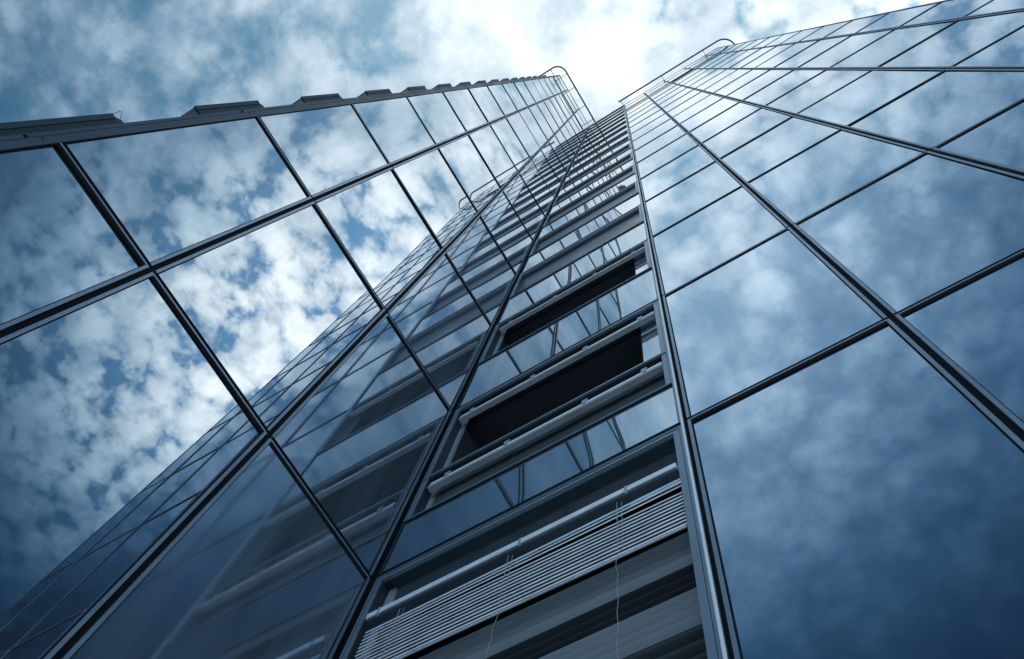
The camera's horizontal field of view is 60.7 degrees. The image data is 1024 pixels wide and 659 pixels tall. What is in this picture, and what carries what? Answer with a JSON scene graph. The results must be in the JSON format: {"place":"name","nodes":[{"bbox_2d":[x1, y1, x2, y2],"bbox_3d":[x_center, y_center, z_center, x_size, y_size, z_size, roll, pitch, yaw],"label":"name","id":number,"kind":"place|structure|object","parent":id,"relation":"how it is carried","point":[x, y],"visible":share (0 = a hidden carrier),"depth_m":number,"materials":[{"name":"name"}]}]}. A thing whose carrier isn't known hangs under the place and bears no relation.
{"place":"outdoors","nodes":[
{"label":"outdoors","id":0,"kind":"place"},
{"bbox_2d":[0,0,942,125],"label":"sky","id":1,"kind":"structure","parent":0,"point":[145,60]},
{"label":"pavement","id":2,"kind":"structure","parent":0,"visible":0},
{"bbox_2d":[0,75,588,658],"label":"office tower","id":3,"kind":"structure","parent":2,"relation":"on","point":[242,345],"depth_m":6.81,"materials":[{"name":"glass"}]},
{"bbox_2d":[541,66,595,122],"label":"roof rail","id":4,"kind":"object","parent":3,"relation":"attached to","point":[593,119],"visible":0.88,"depth_m":61.12,"materials":[{"name":"metal"}]},
{"bbox_2d":[333,0,1023,658],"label":"office tower","id":5,"kind":"structure","parent":2,"relation":"on","point":[821,276],"depth_m":6.89,"materials":[{"name":"glass"}]},
{"bbox_2d":[355,463,686,658],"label":"venetian blind","id":6,"kind":"object","parent":5,"relation":"attached to","point":[626,495],"visible":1,"depth_m":5.76,"materials":[{"name":"enamel"},{"name":"light grey metal"},{"name":"matt aluminium"}]},
{"bbox_2d":[339,424,722,658],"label":"window","id":7,"kind":"structure","parent":5,"relation":"in","point":[667,448],"depth_m":6.36,"materials":[{"name":"metal"}]},
{"bbox_2d":[405,299,672,519],"bbox_3d":[0.387,0.761,8.793,2.714,2.723,0.204,-29,-79,14],"label":"window","id":8,"kind":"structure","parent":5,"relation":"in","point":[654,351],"depth_m":8.36,"materials":[{"name":"metal"}]},
{"bbox_2d":[428,362,663,492],"bbox_3d":[0.279,0.907,8.067,2.508,0.172,0.062,-29,-79,14],"label":"railing","id":9,"kind":"object","parent":5,"relation":"attached to","point":[583,407],"visible":0.96,"depth_m":7.99,"materials":[{"name":"grey metal"}]},
{"bbox_2d":[459,311,654,422],"bbox_3d":[0.475,0.422,9.693,2.508,0.172,0.062,-29,-79,14],"label":"retracted blind","id":10,"kind":"object","parent":5,"relation":"attached to","point":[584,352],"visible":0.96,"depth_m":9.62,"materials":[{"name":"grey metal"}]},
{"bbox_2d":[418,532,707,658],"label":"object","id":11,"kind":"object","parent":5,"relation":"attached to","point":[654,610],"visible":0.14,"depth_m":5.04,"materials":[{"name":"glass"}]},
{"bbox_2d":[479,239,651,361],"bbox_3d":[0.844,-0.373,12.595,2.714,1.935,0.204,-29,-79,14],"label":"window","id":12,"kind":"structure","parent":5,"relation":"in","point":[642,261],"depth_m":13.29,"materials":[{"name":"metal"}]},
{"bbox_2d":[499,247,644,331],"bbox_3d":[0.886,-0.598,13.112,2.508,0.172,0.062,-29,-79,14],"label":"retracted blind","id":13,"kind":"object","parent":5,"relation":"attached to","point":[555,298],"visible":0.95,"depth_m":13.04,"materials":[{"name":"grey metal"}]},
{"bbox_2d":[510,204,643,296],"bbox_3d":[1.225,-1.424,15.995,2.703,1.892,0.114,-29,-79,14],"label":"window","id":14,"kind":"structure","parent":5,"relation":"in","point":[522,283],"depth_m":16.16,"materials":[{"name":"glass"}]},
{"bbox_2d":[523,207,638,277],"bbox_3d":[1.300,-1.649,16.687,2.549,0.159,0.054,-29,-79,14],"label":"retracted blind","id":15,"kind":"object","parent":5,"relation":"attached to","point":[584,240],"visible":0.89,"depth_m":16.64,"materials":[{"name":"light grey metal"},{"name":"matt aluminium"}]},
{"bbox_2d":[530,181,638,254],"bbox_3d":[1.637,-2.447,19.422,2.703,1.892,0.114,-29,-79,14],"label":"window","id":16,"kind":"structure","parent":5,"relation":"in","point":[537,246],"depth_m":19.66,"materials":[{"name":"glass"}]},
{"bbox_2d":[539,183,634,242],"bbox_3d":[1.712,-2.672,20.116,2.549,0.159,0.054,-29,-79,14],"label":"retracted blind","id":17,"kind":"object","parent":5,"relation":"attached to","point":[587,212],"visible":0.86,"depth_m":20.06,"materials":[{"name":"light grey metal"},{"name":"matt aluminium"}]},
{"bbox_2d":[543,165,635,225],"bbox_3d":[2.050,-3.469,22.849,2.703,1.892,0.114,-29,-79,14],"label":"window","id":18,"kind":"structure","parent":5,"relation":"in","point":[549,219],"depth_m":23.16,"materials":[{"name":"glass"}]},
{"bbox_2d":[550,167,632,216],"bbox_3d":[2.123,-3.692,23.532,2.549,0.159,0.054,-29,-79,14],"label":"retracted blind","id":19,"kind":"object","parent":5,"relation":"attached to","point":[591,191],"visible":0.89,"depth_m":23.48,"materials":[{"name":"light grey metal"},{"name":"matt aluminium"}]},
{"bbox_2d":[553,152,632,204],"bbox_3d":[2.462,-4.491,26.276,2.703,1.892,0.114,-29,-79,14],"label":"window","id":20,"kind":"structure","parent":5,"relation":"in","point":[557,199],"depth_m":26.66,"materials":[{"name":"glass"}]},
{"bbox_2d":[558,154,630,198],"bbox_3d":[2.536,-4.715,26.965,2.549,0.159,0.054,-29,-79,14],"label":"retracted blind","id":21,"kind":"object","parent":5,"relation":"attached to","point":[594,176],"visible":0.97,"depth_m":26.91,"materials":[{"name":"metal"}]},
{"bbox_2d":[561,143,630,188],"bbox_3d":[2.874,-5.514,29.703,2.703,1.892,0.114,-29,-79,14],"label":"window","id":22,"kind":"structure","parent":5,"relation":"in","point":[629,146],"depth_m":30.15,"materials":[{"name":"glass"}]},
{"bbox_2d":[565,144,628,183],"bbox_3d":[2.948,-5.737,30.390,2.549,0.159,0.054,-29,-79,14],"label":"retracted blind","id":23,"kind":"object","parent":5,"relation":"attached to","point":[596,164],"visible":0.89,"depth_m":30.34,"materials":[{"name":"metal"}]},
{"bbox_2d":[566,135,629,176],"bbox_3d":[3.286,-6.536,33.130,2.703,1.892,0.114,-29,-79,14],"label":"window","id":24,"kind":"structure","parent":5,"relation":"in","point":[569,172],"depth_m":33.64,"materials":[{"name":"glass"}]},
{"bbox_2d":[570,136,627,171],"bbox_3d":[3.361,-6.763,33.830,2.549,0.159,0.054,-29,-79,14],"label":"retracted blind","id":25,"kind":"object","parent":5,"relation":"attached to","point":[599,154],"visible":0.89,"depth_m":33.78,"materials":[{"name":"metal"}]},
{"bbox_2d":[571,129,627,165],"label":"window","id":26,"kind":"structure","parent":5,"relation":"in","point":[573,163],"depth_m":37.12,"materials":[{"name":"glass"}]},
{"bbox_2d":[575,130,626,162],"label":"retracted blind","id":27,"kind":"object","parent":5,"relation":"attached to","point":[601,146],"visible":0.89,"depth_m":37.18,"materials":[{"name":"metal"}]},
{"bbox_2d":[575,124,626,157],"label":"window","id":28,"kind":"structure","parent":5,"relation":"in","point":[577,155],"depth_m":40.59,"materials":[{"name":"glass"}]},
{"bbox_2d":[578,125,625,154],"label":"retracted blind","id":29,"kind":"object","parent":5,"relation":"attached to","point":[602,140],"visible":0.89,"depth_m":40.63,"materials":[{"name":"metal"}]},
{"bbox_2d":[581,121,624,147],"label":"retracted blind","id":30,"kind":"object","parent":5,"relation":"attached to","point":[603,134],"visible":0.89,"depth_m":44.06,"materials":[{"name":"metal"}]},
{"bbox_2d":[579,120,626,149],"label":"window","id":31,"kind":"structure","parent":5,"relation":"in","point":[580,148],"depth_m":44.09,"materials":[{"name":"glass"}]},
{"bbox_2d":[581,116,625,144],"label":"window","id":32,"kind":"structure","parent":5,"relation":"in","point":[624,116],"depth_m":47.58,"materials":[{"name":"glass"}]},
{"bbox_2d":[584,117,624,141],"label":"retracted blind","id":33,"kind":"object","parent":5,"relation":"attached to","point":[604,129],"visible":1,"depth_m":47.49,"materials":[{"name":"metal"}]},
{"bbox_2d":[586,114,623,137],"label":"retracted blind","id":34,"kind":"object","parent":5,"relation":"attached to","point":[604,125],"visible":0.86,"depth_m":50.89,"materials":[{"name":"metal"}]},
{"bbox_2d":[588,111,623,132],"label":"retracted blind","id":35,"kind":"object","parent":5,"relation":"attached to","point":[606,121],"visible":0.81,"depth_m":54.31,"materials":[{"name":"metal"}]},
{"bbox_2d":[590,109,622,128],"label":"retracted blind","id":36,"kind":"object","parent":5,"relation":"attached to","point":[606,118],"visible":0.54,"depth_m":57.74,"materials":[{"name":"metal"}]},
{"bbox_2d":[618,38,734,103],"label":"roof rail","id":37,"kind":"object","parent":5,"relation":"attached to","point":[675,67],"visible":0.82,"depth_m":59.99,"materials":[{"name":"metal"}]}
]}

